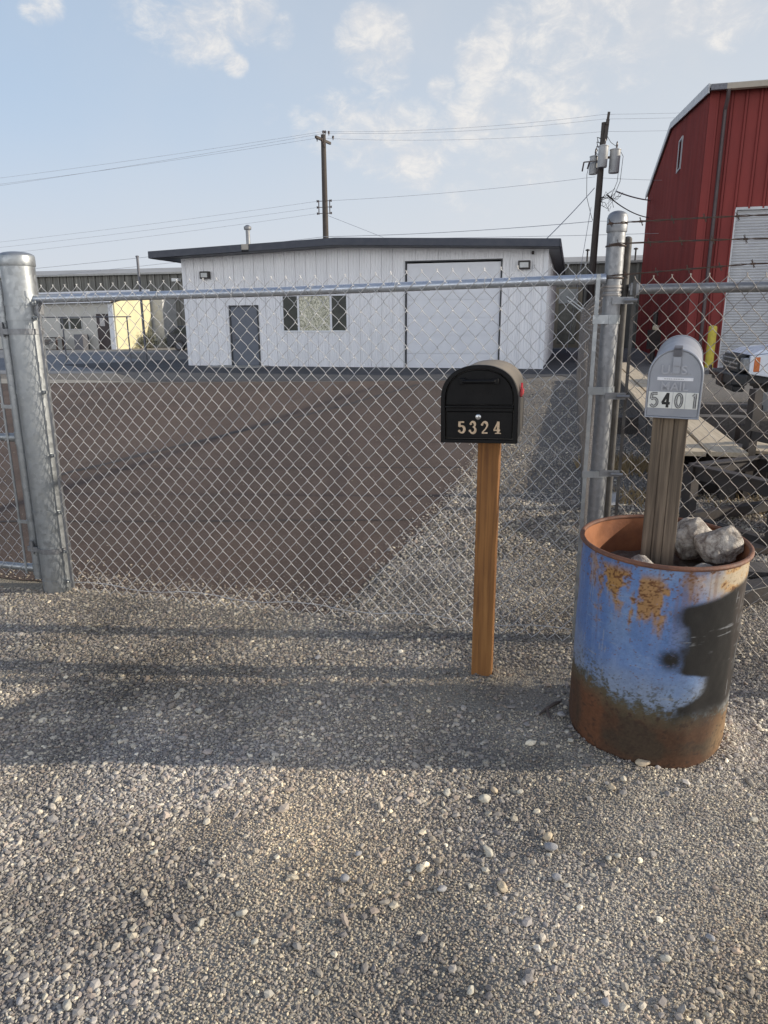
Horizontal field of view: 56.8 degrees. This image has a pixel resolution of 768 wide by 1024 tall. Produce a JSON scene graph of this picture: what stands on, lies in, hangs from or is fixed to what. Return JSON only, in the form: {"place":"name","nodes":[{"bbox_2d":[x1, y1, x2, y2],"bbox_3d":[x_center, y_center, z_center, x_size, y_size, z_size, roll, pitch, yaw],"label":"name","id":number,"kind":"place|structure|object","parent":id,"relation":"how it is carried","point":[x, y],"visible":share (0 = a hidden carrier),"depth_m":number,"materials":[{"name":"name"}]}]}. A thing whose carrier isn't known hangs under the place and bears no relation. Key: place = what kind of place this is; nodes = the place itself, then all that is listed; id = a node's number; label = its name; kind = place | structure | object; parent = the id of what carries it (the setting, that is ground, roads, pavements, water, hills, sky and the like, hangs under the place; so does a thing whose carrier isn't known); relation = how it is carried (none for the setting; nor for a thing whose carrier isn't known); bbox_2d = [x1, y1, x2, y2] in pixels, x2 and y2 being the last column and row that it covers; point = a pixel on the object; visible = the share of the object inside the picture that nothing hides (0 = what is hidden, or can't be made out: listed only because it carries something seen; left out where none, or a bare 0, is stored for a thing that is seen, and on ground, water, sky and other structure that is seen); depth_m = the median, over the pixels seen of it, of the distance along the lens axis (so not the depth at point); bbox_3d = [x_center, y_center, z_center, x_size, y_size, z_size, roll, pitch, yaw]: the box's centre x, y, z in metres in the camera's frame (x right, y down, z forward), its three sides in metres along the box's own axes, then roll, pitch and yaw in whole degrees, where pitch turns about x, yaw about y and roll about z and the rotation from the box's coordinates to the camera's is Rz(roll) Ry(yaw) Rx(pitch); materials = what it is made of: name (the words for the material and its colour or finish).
{"place":"outdoors","nodes":[
{"label":"outdoors","id":0,"kind":"place"},
{"bbox_2d":[1,379,128,383],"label":"pale verge","id":1,"kind":"structure","parent":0,"point":[60,381],"depth_m":19.85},
{"bbox_2d":[0,350,169,373],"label":"road","id":2,"kind":"structure","parent":0,"point":[85,357],"depth_m":32.59,"materials":[{"name":"asphalt"}]},
{"bbox_2d":[42,316,131,362],"bbox_3d":[-21.677,-7.799,32.124,23.400,1.872,0.073,4,15,14],"label":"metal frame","id":3,"kind":"object","parent":2,"relation":"on","point":[93,317],"visible":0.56,"depth_m":29.53,"materials":[{"name":"grey metal"}]},
{"bbox_2d":[0,381,477,612],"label":"lot pavement","id":4,"kind":"structure","parent":0,"point":[427,401],"depth_m":7.18,"materials":[{"name":"asphalt"}]},
{"bbox_2d":[61,407,338,475],"bbox_3d":[-2.251,-1.139,10.318,0.187,0.001,7.064,6,16,22],"label":"pavement seam","id":5,"kind":"object","parent":4,"relation":"on","point":[143,454],"visible":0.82,"depth_m":9.40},
{"bbox_2d":[0,519,414,521],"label":"pavement seam","id":6,"kind":"object","parent":4,"relation":"on","point":[216,520],"visible":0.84,"depth_m":5.75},
{"bbox_2d":[138,467,435,468],"bbox_3d":[-1.278,-0.485,7.840,4.250,0.001,0.052,0,15,0],"label":"pavement seam","id":7,"kind":"object","parent":4,"relation":"on","point":[236,468],"visible":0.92,"depth_m":7.84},
{"bbox_2d":[334,384,418,407],"bbox_3d":[-0.022,-2.632,15.885,0.186,0.001,5.443,5,16,19],"label":"pavement seam","id":8,"kind":"object","parent":4,"relation":"on","point":[356,401],"visible":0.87,"depth_m":15.41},
{"bbox_2d":[0,347,767,1023],"bbox_3d":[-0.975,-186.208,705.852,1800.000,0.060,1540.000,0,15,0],"label":"ground","id":9,"kind":"structure","parent":0,"point":[636,359],"depth_m":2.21,"materials":[{"name":"gravel"}]},
{"bbox_2d":[16,997,22,1005],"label":"stone","id":10,"kind":"object","parent":9,"relation":"on","point":[19,1001],"visible":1,"depth_m":1.69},
{"bbox_2d":[44,339,57,349],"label":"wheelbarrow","id":11,"kind":"object","parent":9,"relation":"on","point":[47,341],"visible":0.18,"depth_m":44.71,"materials":[{"name":"grey metal"}]},
{"bbox_2d":[44,337,64,349],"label":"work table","id":12,"kind":"object","parent":9,"relation":"on","point":[57,342],"visible":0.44,"depth_m":45.11,"materials":[{"name":"metal"}]},
{"bbox_2d":[63,999,71,1010],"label":"stone","id":13,"kind":"object","parent":9,"relation":"on","point":[67,1004],"visible":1,"depth_m":1.68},
{"bbox_2d":[73,334,89,349],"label":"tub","id":14,"kind":"object","parent":9,"relation":"on","point":[83,342],"visible":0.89,"depth_m":45.04,"materials":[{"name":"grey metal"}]},
{"bbox_2d":[0,289,176,348],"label":"office building","id":15,"kind":"structure","parent":9,"relation":"on","point":[165,307],"depth_m":46.03,"materials":[{"name":"beige paint"}]},
{"bbox_2d":[59,318,69,329],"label":"window","id":16,"kind":"structure","parent":15,"relation":"in","point":[67,326],"depth_m":45.85,"materials":[{"name":"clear glass"}]},
{"bbox_2d":[69,318,82,329],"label":"window","id":17,"kind":"structure","parent":15,"relation":"in","point":[79,326],"depth_m":45.66,"materials":[{"name":"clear glass"}]},
{"bbox_2d":[96,314,110,348],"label":"door","id":18,"kind":"structure","parent":15,"relation":"in","point":[104,325],"depth_m":45.33,"materials":[{"name":"metal"}]},
{"bbox_2d":[135,255,147,362],"bbox_3d":[-9.893,-8.207,29.053,0.140,4.320,0.133,0,15,0],"label":"thin pole","id":19,"kind":"object","parent":9,"relation":"on","point":[141,304],"visible":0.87,"depth_m":29.00,"materials":[{"name":"grey metal"}]},
{"bbox_2d":[137,330,160,347],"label":"bush","id":20,"kind":"object","parent":9,"relation":"on","point":[153,342],"visible":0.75,"depth_m":47.51,"materials":[{"name":"green plant"}]},
{"bbox_2d":[161,329,173,346],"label":"bush","id":21,"kind":"object","parent":9,"relation":"on","point":[165,340],"visible":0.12,"depth_m":48.61,"materials":[{"name":"green plant"}]},
{"bbox_2d":[167,326,186,350],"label":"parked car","id":22,"kind":"object","parent":9,"relation":"on","point":[180,339],"visible":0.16,"depth_m":41.75,"materials":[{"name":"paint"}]},
{"bbox_2d":[195,707,201,713],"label":"stone","id":23,"kind":"object","parent":9,"relation":"on","point":[198,710],"visible":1,"depth_m":2.95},
{"bbox_2d":[198,918,204,926],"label":"stone","id":24,"kind":"object","parent":9,"relation":"on","point":[201,922],"visible":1,"depth_m":1.91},
{"bbox_2d":[236,909,247,916],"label":"stone","id":25,"kind":"object","parent":9,"relation":"on","point":[241,912],"visible":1,"depth_m":1.94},
{"bbox_2d":[251,938,257,944],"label":"stone","id":26,"kind":"object","parent":9,"relation":"on","point":[254,941],"visible":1,"depth_m":1.84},
{"bbox_2d":[0,210,627,640],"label":"chain link fence","id":27,"kind":"object","parent":9,"relation":"on","point":[24,300],"visible":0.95,"depth_m":3.67,"materials":[{"name":"metal"}]},
{"bbox_2d":[0,281,70,578],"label":"chain link gate","id":28,"kind":"structure","parent":27,"relation":"attached to","point":[16,437],"depth_m":4.13,"materials":[{"name":"metal"}]},
{"bbox_2d":[59,349,576,381],"bbox_3d":[-1.861,-6.890,31.920,20.182,0.001,26.960,3,15,13],"label":"asphalt apron","id":29,"kind":"object","parent":9,"relation":"on","point":[554,365],"visible":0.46,"depth_m":23.16,"materials":[{"name":"asphalt"}]},
{"bbox_2d":[0,248,642,347],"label":"long warehouse","id":30,"kind":"structure","parent":9,"relation":"on","point":[118,278],"depth_m":49.82,"materials":[{"name":"grey metal"}]},
{"bbox_2d":[553,287,582,347],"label":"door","id":31,"kind":"structure","parent":30,"relation":"in","point":[565,317],"depth_m":43.80,"materials":[{"name":"grey metal"}]},
{"bbox_2d":[315,130,333,237],"bbox_3d":[-2.956,-14.001,37.605,1.105,11.250,1.566,4,15,14],"label":"utility pole","id":32,"kind":"object","parent":9,"relation":"on","point":[325,200],"visible":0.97,"depth_m":36.80,"materials":[{"name":"brown wood"}]},
{"bbox_2d":[0,262,174,280],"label":"power line","id":33,"kind":"object","parent":32,"relation":"attached to","point":[101,270],"visible":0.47,"depth_m":41.07,"materials":[{"name":"metal"}]},
{"bbox_2d":[0,207,316,247],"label":"power line","id":34,"kind":"object","parent":32,"relation":"attached to","point":[161,228],"visible":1,"depth_m":39.56,"materials":[{"name":"metal"}]},
{"bbox_2d":[4,138,314,183],"bbox_3d":[-25.515,-19.504,42.165,45.701,2.082,0.012,4,15,14],"label":"power line","id":35,"kind":"object","parent":32,"relation":"attached to","point":[158,162],"visible":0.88,"depth_m":38.77,"materials":[{"name":"metal"}]},
{"bbox_2d":[3,132,317,177],"bbox_3d":[-25.371,-19.824,42.041,46.000,1.962,0.012,4,15,14],"label":"power line","id":36,"kind":"object","parent":32,"relation":"attached to","point":[165,155],"visible":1,"depth_m":38.62,"materials":[{"name":"metal"}]},
{"bbox_2d":[4,201,316,241],"bbox_3d":[-25.562,-16.438,42.934,45.601,2.362,0.012,4,15,14],"label":"power line","id":37,"kind":"object","parent":32,"relation":"attached to","point":[161,222],"visible":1,"depth_m":39.53,"materials":[{"name":"metal"}]},
{"bbox_2d":[0,133,323,185],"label":"power line","id":38,"kind":"object","parent":32,"relation":"attached to","point":[163,160],"visible":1,"depth_m":37.82,"materials":[{"name":"metal"}]},
{"bbox_2d":[22,214,311,251],"bbox_3d":[-25.559,-15.786,43.107,45.601,2.512,0.012,4,15,14],"label":"power line","id":39,"kind":"object","parent":32,"relation":"attached to","point":[171,233],"visible":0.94,"depth_m":39.48,"materials":[{"name":"metal"}]},
{"bbox_2d":[36,237,318,268],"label":"power line","id":40,"kind":"object","parent":32,"relation":"attached to","point":[143,257],"visible":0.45,"depth_m":40.78,"materials":[{"name":"metal"}]},
{"bbox_2d":[324,221,591,236],"bbox_3d":[3.477,-14.260,35.861,13.535,0.343,0.025,3,15,12],"label":"power line","id":41,"kind":"object","parent":32,"relation":"attached to","point":[454,231],"visible":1,"depth_m":35.84,"materials":[{"name":"metal"}]},
{"bbox_2d":[327,132,592,139],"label":"power line","id":42,"kind":"object","parent":32,"relation":"attached to","point":[470,139],"visible":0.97,"depth_m":35.04,"materials":[{"name":"metal"}]},
{"bbox_2d":[332,177,590,200],"bbox_3d":[3.684,-16.091,35.413,13.136,0.565,0.014,3,15,12],"label":"power line","id":43,"kind":"object","parent":32,"relation":"attached to","point":[461,191],"visible":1,"depth_m":35.40,"materials":[{"name":"metal"}]},
{"bbox_2d":[326,114,603,131],"bbox_3d":[3.599,-18.929,34.794,13.735,0.258,0.012,3,15,12],"label":"power line","id":44,"kind":"object","parent":32,"relation":"attached to","point":[451,128],"visible":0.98,"depth_m":35.05,"materials":[{"name":"metal"}]},
{"bbox_2d":[345,119,599,133],"bbox_3d":[3.732,-18.723,34.654,13.465,0.285,0.012,2,15,8],"label":"power line","id":45,"kind":"object","parent":32,"relation":"attached to","point":[451,131],"visible":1,"depth_m":34.89,"materials":[{"name":"metal"}]},
{"bbox_2d":[340,874,349,882],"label":"stone","id":46,"kind":"object","parent":9,"relation":"on","point":[344,878],"visible":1,"depth_m":2.05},
{"bbox_2d":[148,225,565,368],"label":"workshop","id":47,"kind":"structure","parent":9,"relation":"on","point":[337,259],"depth_m":25.07,"materials":[{"name":"white"}]},
{"bbox_2d":[230,307,258,364],"bbox_3d":[-5.189,-6.487,26.532,1.060,2.245,0.124,4,15,14],"label":"door","id":48,"kind":"structure","parent":47,"relation":"in","point":[238,312],"depth_m":26.52,"materials":[{"name":"grey metal"}]},
{"bbox_2d":[281,294,348,331],"bbox_3d":[-2.496,-7.174,25.648,2.550,1.300,0.092,4,15,14],"label":"window","id":49,"kind":"structure","parent":47,"relation":"in","point":[315,303],"depth_m":25.64,"materials":[{"name":"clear glass"}]},
{"bbox_2d":[407,261,500,367],"bbox_3d":[2.361,-6.706,24.546,3.210,3.614,0.049,4,15,14],"label":"garage door","id":50,"kind":"structure","parent":47,"relation":"in","point":[460,268],"depth_m":24.51,"materials":[{"name":"metal"}]},
{"bbox_2d":[416,863,423,872],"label":"stone","id":51,"kind":"object","parent":9,"relation":"on","point":[420,867],"visible":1,"depth_m":2.09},
{"bbox_2d":[437,885,446,891],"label":"stone","id":52,"kind":"object","parent":9,"relation":"on","point":[441,888],"visible":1,"depth_m":2.02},
{"bbox_2d":[443,788,449,796],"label":"stone","id":53,"kind":"object","parent":9,"relation":"on","point":[446,791],"visible":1,"depth_m":2.41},
{"bbox_2d":[467,985,473,994],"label":"stone","id":54,"kind":"object","parent":9,"relation":"on","point":[470,989],"visible":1,"depth_m":1.70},
{"bbox_2d":[441,360,523,676],"bbox_3d":[0.422,0.094,3.069,0.299,1.456,0.512,3,15,14],"label":"mailbox","id":55,"kind":"object","parent":9,"relation":"on","point":[482,404],"visible":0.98,"depth_m":2.81,"materials":[{"name":"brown wood"}]},
{"bbox_2d":[478,794,490,802],"bbox_3d":[0.338,0.961,2.387,0.046,0.025,0.034,0,13,-15],"label":"stone","id":56,"kind":"object","parent":9,"relation":"on","point":[484,798],"visible":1,"depth_m":2.38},
{"bbox_2d":[483,845,492,857],"bbox_3d":[0.315,1.030,2.158,0.026,0.021,0.042,-25,40,-27],"label":"stone","id":57,"kind":"object","parent":9,"relation":"on","point":[488,851],"visible":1,"depth_m":2.15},
{"bbox_2d":[491,787,497,792],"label":"stone","id":58,"kind":"object","parent":9,"relation":"on","point":[494,790],"visible":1,"depth_m":2.42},
{"bbox_2d":[497,880,507,892],"bbox_3d":[0.337,1.066,2.022,0.024,0.020,0.035,-5,16,-18],"label":"stone","id":59,"kind":"object","parent":9,"relation":"on","point":[502,886],"visible":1,"depth_m":2.02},
{"bbox_2d":[542,832,552,840],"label":"stone","id":60,"kind":"object","parent":9,"relation":"on","point":[546,836],"visible":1,"depth_m":2.19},
{"bbox_2d":[539,700,561,719],"bbox_3d":[0.677,0.800,2.897,0.069,0.028,0.178,6,16,23],"label":"twig","id":61,"kind":"object","parent":9,"relation":"on","point":[551,705],"visible":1,"depth_m":2.89,"materials":[{"name":"brown wood"}]},
{"bbox_2d":[544,842,557,851],"bbox_3d":[0.506,1.015,2.154,0.043,0.025,0.030,-1,-1,39],"label":"stone","id":62,"kind":"object","parent":9,"relation":"on","point":[550,846],"visible":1,"depth_m":2.15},
{"bbox_2d":[552,873,561,880],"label":"stone","id":63,"kind":"object","parent":9,"relation":"on","point":[556,877],"visible":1,"depth_m":2.04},
{"bbox_2d":[557,711,565,716],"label":"stone","id":64,"kind":"object","parent":9,"relation":"on","point":[561,713],"visible":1,"depth_m":2.82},
{"bbox_2d":[566,284,603,525],"bbox_3d":[2.851,-2.301,10.677,0.445,2.127,15.588,4,15,14],"label":"chain link fence","id":65,"kind":"object","parent":9,"relation":"on","point":[586,346],"visible":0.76,"depth_m":7.38,"materials":[{"name":"metal"}]},
{"bbox_2d":[582,112,622,303],"bbox_3d":[10.429,-13.251,34.608,1.536,11.213,1.546,-8,17,-27],"label":"utility pole","id":66,"kind":"object","parent":9,"relation":"on","point":[597,164],"visible":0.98,"depth_m":33.95,"materials":[{"name":"brown wood"}]},
{"bbox_2d":[547,189,593,237],"bbox_3d":[7.965,-12.758,30.290,0.033,3.432,9.683,7,17,25],"label":"guy wire","id":67,"kind":"object","parent":66,"relation":"attached to","point":[571,213],"visible":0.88,"depth_m":30.42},
{"bbox_2d":[566,209,590,351],"bbox_3d":[9.484,-11.286,34.646,0.026,6.806,1.614,13,20,41],"label":"guy wire","id":68,"kind":"object","parent":66,"relation":"attached to","point":[579,274],"visible":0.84,"depth_m":34.58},
{"bbox_2d":[606,195,647,217],"bbox_3d":[13.236,-16.001,37.659,0.051,0.328,9.211,10,18,33],"label":"service cable","id":69,"kind":"object","parent":66,"relation":"attached to","point":[627,209],"visible":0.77,"depth_m":36.79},
{"bbox_2d":[615,191,649,200],"bbox_3d":[13.427,-16.630,37.441,0.063,0.816,9.084,9,17,31],"label":"service cable","id":70,"kind":"object","parent":66,"relation":"attached to","point":[632,196],"visible":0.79,"depth_m":36.12,"materials":[{"name":"metal"}]},
{"bbox_2d":[600,997,608,1006],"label":"stone","id":71,"kind":"object","parent":9,"relation":"on","point":[605,1001],"visible":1,"depth_m":1.66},
{"bbox_2d":[608,783,615,789],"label":"stone","id":72,"kind":"object","parent":9,"relation":"on","point":[611,786],"visible":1,"depth_m":2.41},
{"bbox_2d":[611,491,615,504],"bbox_3d":[1.944,-0.124,6.127,0.176,0.130,0.088,-1,15,-4],"label":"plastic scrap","id":73,"kind":"object","parent":9,"relation":"on","point":[613,500],"depth_m":6.14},
{"bbox_2d":[617,415,638,433],"bbox_3d":[4.444,-1.226,10.080,2.320,0.240,0.240,2,15,7],"label":"timber baulk","id":74,"kind":"object","parent":9,"relation":"on","point":[630,429],"depth_m":10.09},
{"bbox_2d":[613,482,645,507],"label":"dry grass","id":75,"kind":"structure","parent":9,"relation":"on","point":[634,494],"depth_m":6.33,"materials":[{"name":"plant"}]},
{"bbox_2d":[635,759,650,766],"bbox_3d":[0.923,0.891,2.529,0.060,0.032,0.045,-12,9,3],"label":"stone","id":76,"kind":"object","parent":9,"relation":"on","point":[640,763],"visible":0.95,"depth_m":2.51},
{"bbox_2d":[646,312,660,363],"bbox_3d":[10.116,-6.503,26.575,0.400,1.900,0.420,0,15,0],"label":"standpipe","id":77,"kind":"object","parent":9,"relation":"on","point":[654,338],"visible":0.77,"depth_m":26.51,"materials":[{"name":"metal"}]},
{"bbox_2d":[569,514,754,768],"bbox_3d":[1.012,0.480,2.679,0.587,0.808,0.587,0,17,0],"label":"barrel","id":78,"kind":"object","parent":9,"relation":"on","point":[654,651],"visible":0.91,"depth_m":2.46,"materials":[{"name":"paint"}]},
{"bbox_2d":[631,554,653,563],"bbox_3d":[0.923,0.184,2.531,0.087,0.062,0.085,9,17,31],"label":"rock","id":79,"kind":"object","parent":78,"relation":"on","point":[642,558],"visible":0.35,"depth_m":2.51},
{"bbox_2d":[640,335,703,565],"bbox_3d":[1.064,-0.196,2.661,0.175,0.900,0.505,6,16,22],"label":"mailbox","id":80,"kind":"object","parent":78,"relation":"in","point":[675,379],"visible":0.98,"depth_m":2.47,"materials":[{"name":"grey paint"}]},
{"bbox_2d":[674,517,711,559],"bbox_3d":[1.153,0.095,2.671,0.180,0.139,0.144,-36,35,-9],"label":"rock","id":81,"kind":"object","parent":78,"relation":"on","point":[689,529],"visible":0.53,"depth_m":2.62,"materials":[{"name":"stone"}]},
{"bbox_2d":[694,563,711,566],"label":"rock","id":82,"kind":"object","parent":78,"relation":"on","point":[703,565],"visible":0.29,"depth_m":2.46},
{"bbox_2d":[694,525,743,563],"bbox_3d":[1.202,0.113,2.558,0.160,0.141,0.130,-2,15,-8],"label":"rock","id":83,"kind":"object","parent":78,"relation":"on","point":[725,544],"visible":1,"depth_m":2.51,"materials":[{"name":"stone"}]},
{"bbox_2d":[659,954,671,961],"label":"stone","id":84,"kind":"object","parent":9,"relation":"on","point":[665,958],"visible":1,"depth_m":1.77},
{"bbox_2d":[599,212,767,657],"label":"chain link fence","id":85,"kind":"object","parent":9,"relation":"on","point":[634,289],"visible":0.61,"depth_m":3.15,"materials":[{"name":"metal"}]},
{"bbox_2d":[619,363,747,500],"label":"ramp","id":86,"kind":"structure","parent":9,"relation":"on","point":[716,451],"depth_m":7.33,"materials":[{"name":"wood"}]},
{"bbox_2d":[635,79,767,367],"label":"red warehouse","id":87,"kind":"structure","parent":9,"relation":"on","point":[712,160],"depth_m":23.60,"materials":[{"name":"metal"}]},
{"bbox_2d":[462,233,658,237],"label":"power line","id":88,"kind":"object","parent":87,"relation":"attached to","point":[538,236],"visible":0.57,"depth_m":35.49,"materials":[{"name":"metal"}]},
{"bbox_2d":[719,209,767,367],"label":"roller door","id":89,"kind":"structure","parent":87,"relation":"in","point":[743,252],"depth_m":23.49,"materials":[{"name":"metal"}]},
{"bbox_2d":[705,933,714,941],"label":"stone","id":90,"kind":"object","parent":9,"relation":"on","point":[710,937],"visible":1,"depth_m":1.83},
{"bbox_2d":[704,325,716,369],"bbox_3d":[10.734,-5.389,23.338,0.480,1.445,0.480,0,15,0],"label":"bollard","id":91,"kind":"object","parent":9,"relation":"on","point":[711,341],"visible":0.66,"depth_m":23.24,"materials":[{"name":"metal"}]},
{"bbox_2d":[679,454,767,546],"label":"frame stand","id":92,"kind":"object","parent":9,"relation":"on","point":[759,462],"visible":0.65,"depth_m":5.46,"materials":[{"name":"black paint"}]},
{"bbox_2d":[698,480,755,495],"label":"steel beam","id":93,"kind":"structure","parent":9,"relation":"on","point":[710,488],"depth_m":6.58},
{"bbox_2d":[700,402,762,414],"bbox_3d":[5.392,-1.513,10.988,2.474,0.320,0.320,3,15,14],"label":"timber baulk","id":94,"kind":"object","parent":9,"relation":"on","point":[712,407],"visible":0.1,"depth_m":10.87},
{"bbox_2d":[699,414,767,439],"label":"timber baulk","id":95,"kind":"object","parent":9,"relation":"on","point":[728,424],"visible":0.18,"depth_m":9.52,"materials":[{"name":"wood"}]},
{"bbox_2d":[705,492,767,518],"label":"dry grass","id":96,"kind":"structure","parent":9,"relation":"on","point":[737,502],"depth_m":6.25,"materials":[{"name":"plant"}]},
{"bbox_2d":[709,344,767,391],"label":"truck","id":97,"kind":"object","parent":9,"relation":"on","point":[743,377],"visible":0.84,"depth_m":12.53,"materials":[{"name":"white paint"}]},
{"bbox_2d":[734,408,746,443],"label":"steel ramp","id":98,"kind":"structure","parent":9,"relation":"on","point":[739,433],"depth_m":8.01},
{"bbox_2d":[736,388,767,498],"bbox_3d":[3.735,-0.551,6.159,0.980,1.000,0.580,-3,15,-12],"label":"wooden post","id":99,"kind":"object","parent":9,"relation":"on","point":[755,416],"visible":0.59,"depth_m":6.22,"materials":[{"name":"wood"}]},
{"bbox_2d":[750,817,757,822],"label":"stone","id":100,"kind":"object","parent":9,"relation":"on","point":[754,819],"visible":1,"depth_m":2.26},
{"bbox_2d":[743,576,767,605],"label":"wood board","id":101,"kind":"object","parent":9,"relation":"on","point":[752,596],"depth_m":4.02,"materials":[{"name":"grey wood"}]},
{"bbox_2d":[748,562,767,577],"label":"wood board","id":102,"kind":"object","parent":9,"relation":"on","point":[762,571],"depth_m":4.41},
{"bbox_2d":[749,541,767,553],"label":"wood board","id":103,"kind":"object","parent":9,"relation":"on","point":[758,548],"depth_m":4.86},
{"bbox_2d":[753,454,767,496],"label":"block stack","id":104,"kind":"object","parent":9,"relation":"on","point":[764,474],"visible":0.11,"depth_m":6.44,"materials":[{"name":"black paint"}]},
{"bbox_2d":[756,442,767,454],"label":"wood board","id":105,"kind":"object","parent":104,"relation":"on","point":[761,446],"depth_m":6.43,"materials":[{"name":"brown wood"}]},
{"bbox_2d":[762,392,767,410],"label":"concrete block","id":106,"kind":"structure","parent":9,"relation":"on","point":[765,404],"depth_m":10.63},
{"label":"steel beam","id":107,"kind":"object","parent":9,"relation":"on","visible":0},
{"bbox_2d":[684,443,741,464],"bbox_3d":[3.447,-0.603,7.450,0.720,0.200,0.715,0,15,0],"label":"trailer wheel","id":108,"kind":"object","parent":107,"relation":"on","point":[694,459],"visible":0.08,"depth_m":7.23,"materials":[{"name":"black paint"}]},
{"bbox_2d":[0,0,767,270],"label":"sky","id":109,"kind":"structure","parent":0,"point":[84,83],"materials":[{"name":"blue"}]},
{"bbox_2d":[572,451,648,477],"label":"dry grass","id":110,"kind":"structure","parent":0,"point":[643,465],"depth_m":7.65,"materials":[{"name":"plant"}]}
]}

